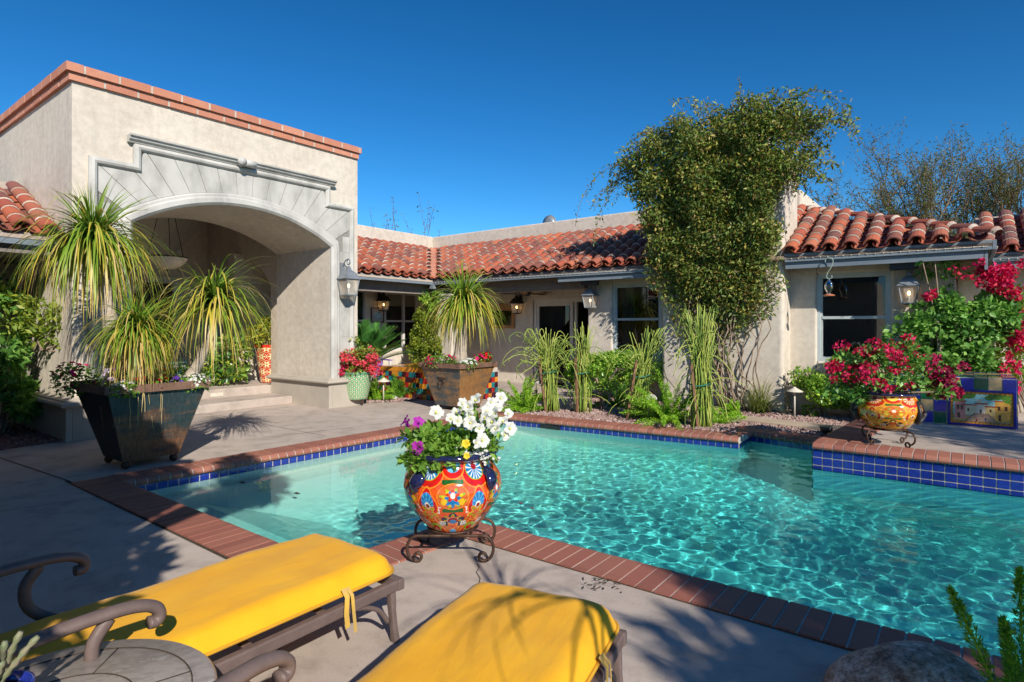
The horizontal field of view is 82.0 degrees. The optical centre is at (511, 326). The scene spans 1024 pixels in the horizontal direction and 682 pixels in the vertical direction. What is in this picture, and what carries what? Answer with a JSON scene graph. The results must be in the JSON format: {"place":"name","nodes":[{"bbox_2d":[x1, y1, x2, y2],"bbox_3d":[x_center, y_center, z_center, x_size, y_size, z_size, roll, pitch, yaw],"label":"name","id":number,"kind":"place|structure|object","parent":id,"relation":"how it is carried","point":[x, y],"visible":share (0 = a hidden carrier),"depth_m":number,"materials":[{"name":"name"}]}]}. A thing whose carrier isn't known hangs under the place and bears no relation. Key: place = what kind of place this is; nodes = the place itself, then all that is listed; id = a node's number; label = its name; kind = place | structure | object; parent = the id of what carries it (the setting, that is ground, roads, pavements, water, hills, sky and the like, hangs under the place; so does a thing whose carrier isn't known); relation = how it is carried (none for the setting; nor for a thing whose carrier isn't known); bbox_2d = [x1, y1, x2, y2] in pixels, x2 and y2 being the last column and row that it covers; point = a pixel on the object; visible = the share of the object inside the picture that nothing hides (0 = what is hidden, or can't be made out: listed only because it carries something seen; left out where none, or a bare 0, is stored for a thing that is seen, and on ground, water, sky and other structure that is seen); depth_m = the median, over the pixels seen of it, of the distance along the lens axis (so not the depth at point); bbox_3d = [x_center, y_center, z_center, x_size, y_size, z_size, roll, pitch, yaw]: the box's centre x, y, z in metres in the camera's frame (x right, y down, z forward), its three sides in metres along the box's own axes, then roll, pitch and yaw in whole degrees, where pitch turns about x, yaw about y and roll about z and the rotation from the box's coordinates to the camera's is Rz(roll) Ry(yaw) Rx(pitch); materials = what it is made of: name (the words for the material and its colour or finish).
{"place":"outdoors","nodes":[
{"label":"outdoors","id":0,"kind":"place"},
{"bbox_2d":[0,380,852,681],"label":"patio","id":1,"kind":"structure","parent":0,"point":[668,638],"depth_m":3.68,"materials":[{"name":"concrete"}]},
{"bbox_2d":[0,422,61,450],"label":"gravel","id":2,"kind":"structure","parent":1,"relation":"on","point":[6,440],"depth_m":8.08,"materials":[{"name":"brown gravel"}]},
{"bbox_2d":[0,272,26,317],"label":"umbrella plant","id":3,"kind":"object","parent":2,"relation":"on","point":[9,299],"visible":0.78,"depth_m":8.51,"materials":[{"name":"green plant"}]},
{"bbox_2d":[0,319,43,434],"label":"umbrella plant","id":4,"kind":"object","parent":2,"relation":"on","point":[21,405],"visible":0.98,"depth_m":8.35,"materials":[{"name":"green plant"}]},
{"bbox_2d":[13,639,216,681],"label":"side table","id":5,"kind":"object","parent":1,"relation":"on","point":[141,660],"visible":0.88,"depth_m":1.84,"materials":[{"name":"stone"}]},
{"bbox_2d":[5,670,34,681],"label":"pot","id":6,"kind":"object","parent":5,"relation":"on","point":[21,676],"visible":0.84,"depth_m":1.57,"materials":[{"name":"ceramic"}]},
{"bbox_2d":[0,630,39,681],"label":"succulent plant","id":7,"kind":"object","parent":6,"relation":"on","point":[6,670],"visible":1,"depth_m":1.50,"materials":[{"name":"green plant"}]},
{"bbox_2d":[70,375,210,468],"bbox_3d":[-4.246,1.084,6.745,1.104,0.932,1.100,0,0,37],"label":"steel planter","id":8,"kind":"object","parent":1,"relation":"on","point":[139,437],"visible":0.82,"depth_m":6.46,"materials":[{"name":"metal"}]},
{"bbox_2d":[48,361,99,398],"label":"bedding flowers","id":9,"kind":"object","parent":8,"relation":"in","point":[67,371],"visible":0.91,"depth_m":6.46,"materials":[{"name":"green plant"}]},
{"bbox_2d":[0,174,183,380],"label":"ponytail palm","id":10,"kind":"object","parent":8,"relation":"in","point":[91,246],"visible":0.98,"depth_m":6.81,"materials":[{"name":"green plant"}]},
{"bbox_2d":[93,356,132,386],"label":"bedding flowers","id":11,"kind":"object","parent":8,"relation":"in","point":[108,378],"visible":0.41,"depth_m":6.40,"materials":[{"name":"green plant"}]},
{"bbox_2d":[109,379,140,397],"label":"bedding flowers","id":12,"kind":"object","parent":8,"relation":"in","point":[128,383],"visible":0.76,"depth_m":6.14,"materials":[{"name":"green plant"}]},
{"bbox_2d":[62,280,197,426],"bbox_3d":[-4.103,0.324,6.462,1.364,1.652,1.281,0,0,0],"label":"ponytail palm","id":13,"kind":"object","parent":8,"relation":"in","point":[130,341],"visible":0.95,"depth_m":6.30,"materials":[{"name":"green plant"}]},
{"bbox_2d":[135,364,169,383],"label":"bedding flowers","id":14,"kind":"object","parent":8,"relation":"in","point":[158,380],"visible":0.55,"depth_m":6.54,"materials":[{"name":"green plant"}]},
{"bbox_2d":[165,361,188,381],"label":"bedding flowers","id":15,"kind":"object","parent":8,"relation":"on","point":[183,371],"visible":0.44,"depth_m":7.00,"materials":[{"name":"green plant"}]},
{"bbox_2d":[182,373,215,392],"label":"bedding flowers","id":16,"kind":"object","parent":8,"relation":"in","point":[204,378],"visible":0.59,"depth_m":6.76,"materials":[{"name":"white plant"}]},
{"bbox_2d":[141,244,281,381],"bbox_3d":[-3.483,-0.098,6.917,1.627,1.564,1.684,0,0,-33],"label":"ponytail palm","id":17,"kind":"object","parent":8,"relation":"in","point":[213,301],"visible":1,"depth_m":6.74,"materials":[{"name":"green plant"}]},
{"bbox_2d":[0,533,403,677],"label":"chaise lounger","id":18,"kind":"object","parent":1,"relation":"on","point":[239,600],"visible":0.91,"depth_m":2.44,"materials":[{"name":"fabric"}]},
{"bbox_2d":[343,372,371,399],"bbox_3d":[-3.100,1.165,11.711,0.688,0.550,0.688,0,0,0],"label":"scalloped pot","id":19,"kind":"object","parent":1,"relation":"on","point":[358,386],"visible":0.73,"depth_m":11.47,"materials":[{"name":"ceramic"}]},
{"bbox_2d":[338,336,383,377],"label":"bougainvillea","id":20,"kind":"object","parent":19,"relation":"in","point":[354,365],"visible":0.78,"depth_m":11.46,"materials":[{"name":"pink plant"}]},
{"bbox_2d":[364,397,415,402],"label":"gravel","id":21,"kind":"structure","parent":1,"relation":"on","point":[387,400],"depth_m":12.25,"materials":[{"name":"beige gravel"}]},
{"bbox_2d":[368,375,395,399],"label":"foxtail fern","id":22,"kind":"object","parent":21,"relation":"on","point":[376,392],"visible":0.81,"depth_m":12.29,"materials":[{"name":"green plant"}]},
{"bbox_2d":[357,319,416,398],"bbox_3d":[-3.150,0.688,12.503,1.971,1.725,2.035,0,0,-42],"label":"sago palm","id":23,"kind":"object","parent":21,"relation":"on","point":[372,335],"visible":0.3,"depth_m":12.33,"materials":[{"name":"green plant"}]},
{"bbox_2d":[384,374,417,397],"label":"foxtail fern","id":24,"kind":"object","parent":21,"relation":"on","point":[400,392],"visible":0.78,"depth_m":12.76,"materials":[{"name":"green plant"}]},
{"bbox_2d":[213,582,626,681],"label":"chaise lounger","id":25,"kind":"object","parent":1,"relation":"on","point":[485,632],"visible":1,"depth_m":2.11,"materials":[{"name":"fabric"}]},
{"bbox_2d":[406,307,442,362],"bbox_3d":[-2.349,0.500,15.935,1.105,2.111,0.973,0,0,0],"label":"climbing fig","id":26,"kind":"object","parent":1,"relation":"on","point":[420,346],"visible":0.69,"depth_m":15.72,"materials":[{"name":"green plant"}]},
{"bbox_2d":[0,414,852,650],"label":"patio joints","id":27,"kind":"object","parent":1,"relation":"on","point":[200,545],"visible":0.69,"depth_m":4.12,"materials":[{"name":"concrete"}]},
{"bbox_2d":[417,290,448,334],"bbox_3d":[-1.890,0.255,16.017,1.377,2.596,0.901,0,0,0],"label":"climbing fig","id":28,"kind":"object","parent":1,"relation":"on","point":[428,296],"visible":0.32,"depth_m":15.81,"materials":[{"name":"green plant"}]},
{"bbox_2d":[379,363,497,400],"bbox_3d":[-1.662,1.218,13.126,2.410,0.665,1.310,0,0,38],"label":"tiled bench","id":29,"kind":"object","parent":1,"relation":"on","point":[409,374],"visible":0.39,"depth_m":12.74,"materials":[{"name":"tile"}]},
{"bbox_2d":[406,517,495,562],"bbox_3d":[-0.405,1.448,4.030,0.585,0.196,0.359,0,0,0],"label":"iron pot stand","id":30,"kind":"object","parent":1,"relation":"on","point":[447,535],"visible":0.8,"depth_m":3.86,"materials":[{"name":"black metal"}]},
{"bbox_2d":[403,443,501,531],"bbox_3d":[-0.405,1.089,4.030,0.670,0.530,0.670,0,0,0],"label":"talavera pot","id":31,"kind":"object","parent":30,"relation":"on","point":[450,499],"visible":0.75,"depth_m":3.76,"materials":[{"name":"ceramic"}]},
{"bbox_2d":[395,415,475,477],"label":"petunia plant","id":32,"kind":"object","parent":31,"relation":"in","point":[422,437],"visible":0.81,"depth_m":3.83,"materials":[{"name":"green plant"}]},
{"bbox_2d":[461,439,469,458],"bbox_3d":[-0.292,0.774,3.722,0.058,0.124,0.041,0,0,0],"label":"pansy","id":33,"kind":"object","parent":31,"relation":"in","point":[465,444],"visible":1,"depth_m":3.72,"materials":[{"name":"yellow plant"}]},
{"bbox_2d":[429,392,516,464],"bbox_3d":[-0.282,0.710,3.972,0.565,0.519,0.545,0,0,33],"label":"petunia plant","id":34,"kind":"object","parent":31,"relation":"in","point":[483,439],"visible":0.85,"depth_m":3.91,"materials":[{"name":"white plant"}]},
{"bbox_2d":[446,446,500,465],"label":"alyssum clump","id":35,"kind":"object","parent":31,"relation":"in","point":[485,451],"visible":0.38,"depth_m":3.81,"materials":[{"name":"white plant"}]},
{"bbox_2d":[419,360,496,407],"bbox_3d":[-1.017,1.109,11.150,1.094,0.882,1.091,0,0,37],"label":"steel planter","id":36,"kind":"object","parent":1,"relation":"on","point":[450,384],"visible":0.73,"depth_m":10.84,"materials":[{"name":"metal"}]},
{"bbox_2d":[423,353,458,368],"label":"bedding flowers","id":37,"kind":"object","parent":36,"relation":"in","point":[437,359],"visible":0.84,"depth_m":10.81,"materials":[{"name":"green plant"}]},
{"bbox_2d":[417,259,510,363],"bbox_3d":[-0.918,-0.327,11.159,1.927,2.063,2.009,0,0,0],"label":"ponytail palm","id":38,"kind":"object","parent":36,"relation":"in","point":[463,305],"visible":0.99,"depth_m":10.94,"materials":[{"name":"green plant"}]},
{"bbox_2d":[459,358,478,369],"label":"bedding flowers","id":39,"kind":"object","parent":36,"relation":"in","point":[467,361],"visible":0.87,"depth_m":10.63,"materials":[{"name":"white plant"}]},
{"bbox_2d":[478,351,492,362],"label":"bedding flowers","id":40,"kind":"object","parent":36,"relation":"in","point":[486,356],"visible":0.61,"depth_m":11.24,"materials":[{"name":"red plant"}]},
{"bbox_2d":[582,577,623,592],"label":"leaf litter","id":41,"kind":"object","parent":1,"relation":"on","point":[603,583],"visible":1,"depth_m":3.53,"materials":[{"name":"plant"}]},
{"bbox_2d":[823,641,987,681],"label":"boulder","id":42,"kind":"object","parent":1,"relation":"on","point":[908,661],"visible":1,"depth_m":2.29,"materials":[{"name":"stone"}]},
{"bbox_2d":[945,565,1023,681],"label":"foxtail fern","id":43,"kind":"object","parent":1,"relation":"on","point":[1007,642],"visible":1,"depth_m":2.10,"materials":[{"name":"green plant"}]},
{"bbox_2d":[984,283,1023,412],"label":"bougainvillea","id":44,"kind":"object","parent":1,"relation":"on","point":[998,354],"visible":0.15,"depth_m":9.43,"materials":[{"name":"red plant"}]},
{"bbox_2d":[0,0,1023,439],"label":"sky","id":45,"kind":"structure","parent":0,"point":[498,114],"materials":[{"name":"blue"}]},
{"bbox_2d":[71,411,1023,680],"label":"swimming pool","id":46,"kind":"structure","parent":0,"point":[845,449],"depth_m":5.66,"materials":[{"name":"brick"}]},
{"bbox_2d":[150,424,1023,663],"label":"water","id":47,"kind":"structure","parent":46,"relation":"in","point":[789,524],"depth_m":5.25,"materials":[{"name":"teal liquid"}]},
{"bbox_2d":[525,394,855,436],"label":"gravel","id":48,"kind":"structure","parent":0,"point":[595,413],"depth_m":9.81,"materials":[{"name":"beige gravel"}]},
{"bbox_2d":[499,376,543,412],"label":"foxtail fern","id":49,"kind":"object","parent":48,"relation":"on","point":[524,401],"visible":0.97,"depth_m":10.67,"materials":[{"name":"green plant"}]},
{"bbox_2d":[500,328,599,411],"bbox_3d":[0.754,0.832,10.761,1.622,1.628,1.336,0,0,20],"label":"euphorbia plant","id":50,"kind":"object","parent":48,"relation":"on","point":[549,389],"visible":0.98,"depth_m":10.66,"materials":[{"name":"green plant"}]},
{"bbox_2d":[558,322,611,413],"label":"euphorbia plant","id":51,"kind":"object","parent":48,"relation":"on","point":[580,390],"visible":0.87,"depth_m":10.58,"materials":[{"name":"green plant"}]},
{"bbox_2d":[563,353,619,409],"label":"clipped bush","id":52,"kind":"object","parent":48,"relation":"on","point":[602,365],"visible":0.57,"depth_m":10.75,"materials":[{"name":"green plant"}]},
{"bbox_2d":[590,381,629,408],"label":"foxtail fern","id":53,"kind":"object","parent":48,"relation":"on","point":[616,397],"visible":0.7,"depth_m":11.15,"materials":[{"name":"green plant"}]},
{"bbox_2d":[596,349,662,389],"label":"clipped hedge","id":54,"kind":"object","parent":48,"relation":"on","point":[622,378],"visible":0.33,"depth_m":12.11,"materials":[{"name":"green plant"}]},
{"bbox_2d":[605,324,681,419],"bbox_3d":[2.189,0.758,9.929,1.212,1.590,0.980,0,0,0],"label":"euphorbia plant","id":55,"kind":"object","parent":48,"relation":"on","point":[641,372],"visible":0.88,"depth_m":9.88,"materials":[{"name":"green plant"}]},
{"bbox_2d":[619,369,723,429],"bbox_3d":[2.531,1.166,9.415,1.659,0.986,1.504,0,0,31],"label":"foxtail fern","id":56,"kind":"object","parent":48,"relation":"on","point":[664,414],"visible":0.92,"depth_m":9.34,"materials":[{"name":"green plant"}]},
{"bbox_2d":[662,303,743,429],"bbox_3d":[2.932,0.617,9.072,1.110,1.963,1.012,0,0,0],"label":"euphorbia plant","id":57,"kind":"object","parent":48,"relation":"on","point":[702,390],"visible":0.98,"depth_m":9.01,"materials":[{"name":"green plant"}]},
{"bbox_2d":[574,74,862,409],"bbox_3d":[3.623,-1.440,11.455,5.528,5.999,1.838,0,0,32],"label":"climbing vine","id":58,"kind":"object","parent":48,"relation":"on","point":[720,245],"visible":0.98,"depth_m":10.80,"materials":[{"name":"green plant"}]},
{"bbox_2d":[717,399,740,415],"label":"foxtail fern","id":59,"kind":"object","parent":48,"relation":"on","point":[731,407],"visible":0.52,"depth_m":9.88,"materials":[{"name":"green plant"}]},
{"bbox_2d":[712,408,747,423],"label":"foxtail fern","id":60,"kind":"object","parent":48,"relation":"on","point":[731,417],"visible":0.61,"depth_m":9.34,"materials":[{"name":"green plant"}]},
{"bbox_2d":[726,371,805,413],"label":"grass clump","id":61,"kind":"object","parent":48,"relation":"on","point":[760,406],"visible":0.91,"depth_m":10.45,"materials":[{"name":"green plant"}]},
{"bbox_2d":[734,415,841,430],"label":"stepping slab","id":62,"kind":"structure","parent":48,"relation":"on","point":[790,423],"depth_m":9.21,"materials":[{"name":"beige stone"}]},
{"bbox_2d":[786,387,802,417],"bbox_3d":[4.768,1.282,9.935,0.268,0.535,0.268,0,0,0],"label":"path light","id":63,"kind":"object","parent":48,"relation":"on","point":[794,390],"visible":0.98,"depth_m":9.91,"materials":[{"name":"metal"}]},
{"bbox_2d":[800,404,819,416],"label":"clipped bush","id":64,"kind":"object","parent":48,"relation":"on","point":[813,412],"visible":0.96,"depth_m":10.14,"materials":[{"name":"green plant"}]},
{"bbox_2d":[820,425,832,433],"bbox_3d":[4.494,1.488,8.419,0.168,0.125,0.168,0,0,0],"label":"spot light","id":65,"kind":"object","parent":48,"relation":"on","point":[826,429],"visible":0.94,"depth_m":8.36,"materials":[{"name":"black metal"}]},
{"bbox_2d":[787,353,875,416],"bbox_3d":[5.558,0.989,10.046,1.426,1.138,1.007,0,0,0],"label":"clipped hedge","id":66,"kind":"object","parent":48,"relation":"on","point":[812,382],"visible":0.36,"depth_m":9.88,"materials":[{"name":"green plant"}]},
{"bbox_2d":[862,412,1023,459],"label":"raised patio","id":67,"kind":"structure","parent":0,"point":[990,442],"depth_m":7.27,"materials":[{"name":"concrete"}]},
{"bbox_2d":[861,424,915,447],"bbox_3d":[4.420,1.286,6.930,0.486,0.205,0.486,0,0,25],"label":"iron pot stand","id":68,"kind":"object","parent":67,"relation":"on","point":[901,438],"visible":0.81,"depth_m":6.82,"materials":[{"name":"black metal"}]},
{"bbox_2d":[850,390,926,429],"bbox_3d":[4.409,0.974,6.915,0.712,0.422,0.711,0,0,-10],"label":"talavera pot","id":69,"kind":"object","parent":68,"relation":"on","point":[893,411],"visible":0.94,"depth_m":6.68,"materials":[{"name":"ceramic"}]},
{"bbox_2d":[820,332,971,405],"bbox_3d":[4.433,0.503,6.973,1.583,0.871,0.956,0,0,0],"label":"bougainvillea","id":70,"kind":"object","parent":69,"relation":"in","point":[867,365],"visible":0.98,"depth_m":6.81,"materials":[{"name":"red plant"}]},
{"bbox_2d":[874,258,1023,394],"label":"bougainvillea","id":71,"kind":"object","parent":67,"relation":"on","point":[982,321],"visible":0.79,"depth_m":9.00,"materials":[{"name":"green plant"}]},
{"bbox_2d":[889,370,1017,429],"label":"tiled wall","id":72,"kind":"structure","parent":67,"relation":"on","point":[989,399],"depth_m":8.19,"materials":[{"name":"tile"}]},
{"label":"ground","id":73,"kind":"structure","parent":0,"visible":0},
{"bbox_2d":[0,60,363,441],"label":"entry portico","id":74,"kind":"structure","parent":73,"relation":"on","point":[220,183],"depth_m":9.81,"materials":[{"name":"paint"}]},
{"bbox_2d":[0,294,62,351],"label":"trailing vine","id":75,"kind":"object","parent":74,"relation":"attached to","point":[26,318],"visible":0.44,"depth_m":8.35,"materials":[{"name":"green plant"}]},
{"bbox_2d":[133,276,179,361],"bbox_3d":[-8.165,0.035,13.394,0.064,2.370,1.140,0,0,37],"label":"entry door","id":76,"kind":"structure","parent":74,"relation":"in","point":[165,283],"depth_m":13.55,"materials":[{"name":"wood"}]},
{"bbox_2d":[145,218,188,271],"bbox_3d":[-6.337,-1.800,10.820,0.700,1.580,0.700,0,0,38],"label":"pendant lamp","id":77,"kind":"object","parent":74,"relation":"hanging from","point":[171,263],"visible":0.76,"depth_m":10.65,"materials":[{"name":"beige glass"}]},
{"bbox_2d":[336,258,360,296],"bbox_3d":[-3.154,-0.944,11.327,0.372,0.737,0.337,0,0,37],"label":"wall lantern","id":78,"kind":"object","parent":74,"relation":"attached to","point":[348,274],"depth_m":11.28,"materials":[{"name":"grey metal"}]},
{"bbox_2d":[195,377,292,414],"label":"entry steps","id":79,"kind":"structure","parent":73,"relation":"on","point":[239,395],"depth_m":11.54,"materials":[{"name":"concrete"}]},
{"bbox_2d":[200,334,255,385],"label":"broadleaf shrub","id":80,"kind":"object","parent":79,"relation":"on","point":[228,365],"visible":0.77,"depth_m":12.29,"materials":[{"name":"green plant"}]},
{"bbox_2d":[254,344,270,382],"bbox_3d":[-5.346,0.810,12.933,0.570,0.830,0.570,0,0,0],"label":"damask pot","id":81,"kind":"object","parent":79,"relation":"on","point":[265,371],"visible":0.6,"depth_m":12.72,"materials":[{"name":"ceramic"}]},
{"bbox_2d":[240,313,270,345],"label":"variegated shrub","id":82,"kind":"object","parent":81,"relation":"in","point":[261,338],"visible":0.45,"depth_m":12.79,"materials":[{"name":"green plant"}]},
{"bbox_2d":[369,192,441,236],"bbox_3d":[-5.776,-2.641,29.888,5.567,8.596,5.134,0,0,-39],"label":"mesquite tree","id":83,"kind":"object","parent":73,"relation":"on","point":[406,223],"visible":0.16,"depth_m":29.35,"materials":[{"name":"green plant"}]},
{"bbox_2d":[0,129,1023,422],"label":"courtyard house","id":84,"kind":"structure","parent":73,"relation":"on","point":[810,323],"depth_m":11.82,"materials":[{"name":"paint"}]},
{"bbox_2d":[357,291,366,324],"bbox_3d":[-4.192,-0.160,15.842,0.090,1.720,0.620,0,0,38],"label":"window","id":85,"kind":"structure","parent":84,"relation":"in","point":[364,294],"depth_m":16.03,"materials":[{"name":"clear glass"}]},
{"bbox_2d":[371,307,383,322],"bbox_3d":[-3.755,-0.320,16.452,0.030,0.420,0.460,0,0,38],"label":"framed picture","id":86,"kind":"object","parent":84,"relation":"attached to","point":[377,316],"visible":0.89,"depth_m":16.43},
{"bbox_2d":[376,292,390,311],"bbox_3d":[-3.593,-0.752,16.404,0.336,0.665,0.304,0,0,38],"label":"wall lantern","id":87,"kind":"object","parent":84,"relation":"attached to","point":[383,297],"depth_m":16.35,"materials":[{"name":"brown metal"}]},
{"bbox_2d":[386,293,417,350],"bbox_3d":[-3.269,-0.160,17.276,0.092,1.720,1.300,0,0,37],"label":"window","id":88,"kind":"structure","parent":84,"relation":"in","point":[402,307],"depth_m":17.30,"materials":[{"name":"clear glass"}]},
{"bbox_2d":[491,303,514,327],"bbox_3d":[-0.259,-0.305,16.688,0.840,0.710,0.040,0,0,37],"label":"wall mirror","id":89,"kind":"object","parent":84,"relation":"attached to","point":[509,316],"depth_m":16.63,"materials":[{"name":"brown mirror"}]},
{"bbox_2d":[509,292,523,313],"bbox_3d":[0.140,-0.672,16.189,0.304,0.665,0.336,0,0,38],"label":"wall lantern","id":90,"kind":"object","parent":84,"relation":"attached to","point":[517,300],"depth_m":16.13,"materials":[{"name":"brown metal"}]},
{"bbox_2d":[501,292,551,295],"bbox_3d":[0.426,-1.050,15.403,1.332,0.520,1.335,0,0,37],"label":"ceiling fan","id":91,"kind":"object","parent":84,"relation":"hanging from","point":[524,293],"visible":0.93,"depth_m":15.31,"materials":[{"name":"black metal"}]},
{"bbox_2d":[534,298,587,382],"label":"sliding door","id":92,"kind":"structure","parent":84,"relation":"in","point":[551,315],"depth_m":16.59,"materials":[{"name":"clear glass"}]},
{"bbox_2d":[581,285,599,308],"bbox_3d":[1.776,-0.733,13.295,0.304,0.665,0.336,0,0,37],"label":"wall lantern","id":93,"kind":"object","parent":84,"relation":"attached to","point":[590,291],"depth_m":13.24,"materials":[{"name":"grey metal"}]},
{"bbox_2d":[613,282,661,355],"bbox_3d":[3.019,-0.060,13.239,1.700,2.020,0.970,0,0,38],"label":"window","id":94,"kind":"structure","parent":84,"relation":"in","point":[636,307],"depth_m":13.57,"materials":[{"name":"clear glass"}]},
{"bbox_2d":[435,246,1019,282],"bbox_3d":[4.687,-1.170,11.716,15.600,0.062,1.919,0,0,38],"label":"gutter","id":95,"kind":"object","parent":84,"relation":"attached to","point":[791,258],"visible":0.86,"depth_m":10.01,"materials":[{"name":"plastic"}]},
{"bbox_2d":[823,257,834,295],"bbox_3d":[5.370,-0.844,9.979,0.188,0.667,0.188,0,0,38],"label":"hummingbird feeder","id":96,"kind":"object","parent":84,"relation":"hanging from","point":[832,285],"visible":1,"depth_m":9.95,"materials":[{"name":"glass"}]},
{"bbox_2d":[817,271,890,361],"bbox_3d":[6.288,-0.060,10.731,1.680,2.020,0.970,0,0,38],"label":"window","id":97,"kind":"structure","parent":84,"relation":"in","point":[858,310],"depth_m":10.92,"materials":[{"name":"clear glass"}]},
{"bbox_2d":[889,262,918,270],"bbox_3d":[6.350,-1.065,9.530,0.395,0.290,0.180,0,0,38],"label":"eave speaker","id":98,"kind":"object","parent":84,"relation":"attached to","point":[901,266],"visible":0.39,"depth_m":9.48},
{"bbox_2d":[897,270,920,304],"bbox_3d":[6.509,-0.696,9.656,0.314,0.687,0.347,0,0,37],"label":"wall lantern","id":99,"kind":"object","parent":84,"relation":"attached to","point":[907,280],"depth_m":9.60,"materials":[{"name":"grey metal"}]},
{"bbox_2d":[816,117,1004,238],"bbox_3d":[13.749,-3.482,22.615,7.698,10.285,7.973,0,0,-25],"label":"mesquite tree","id":100,"kind":"object","parent":73,"relation":"on","point":[944,196],"visible":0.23,"depth_m":21.32,"materials":[{"name":"green plant"}]},
{"bbox_2d":[844,122,1023,237],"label":"mesquite tree","id":101,"kind":"object","parent":73,"relation":"on","point":[991,186],"visible":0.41,"depth_m":21.46,"materials":[{"name":"green plant"}]},
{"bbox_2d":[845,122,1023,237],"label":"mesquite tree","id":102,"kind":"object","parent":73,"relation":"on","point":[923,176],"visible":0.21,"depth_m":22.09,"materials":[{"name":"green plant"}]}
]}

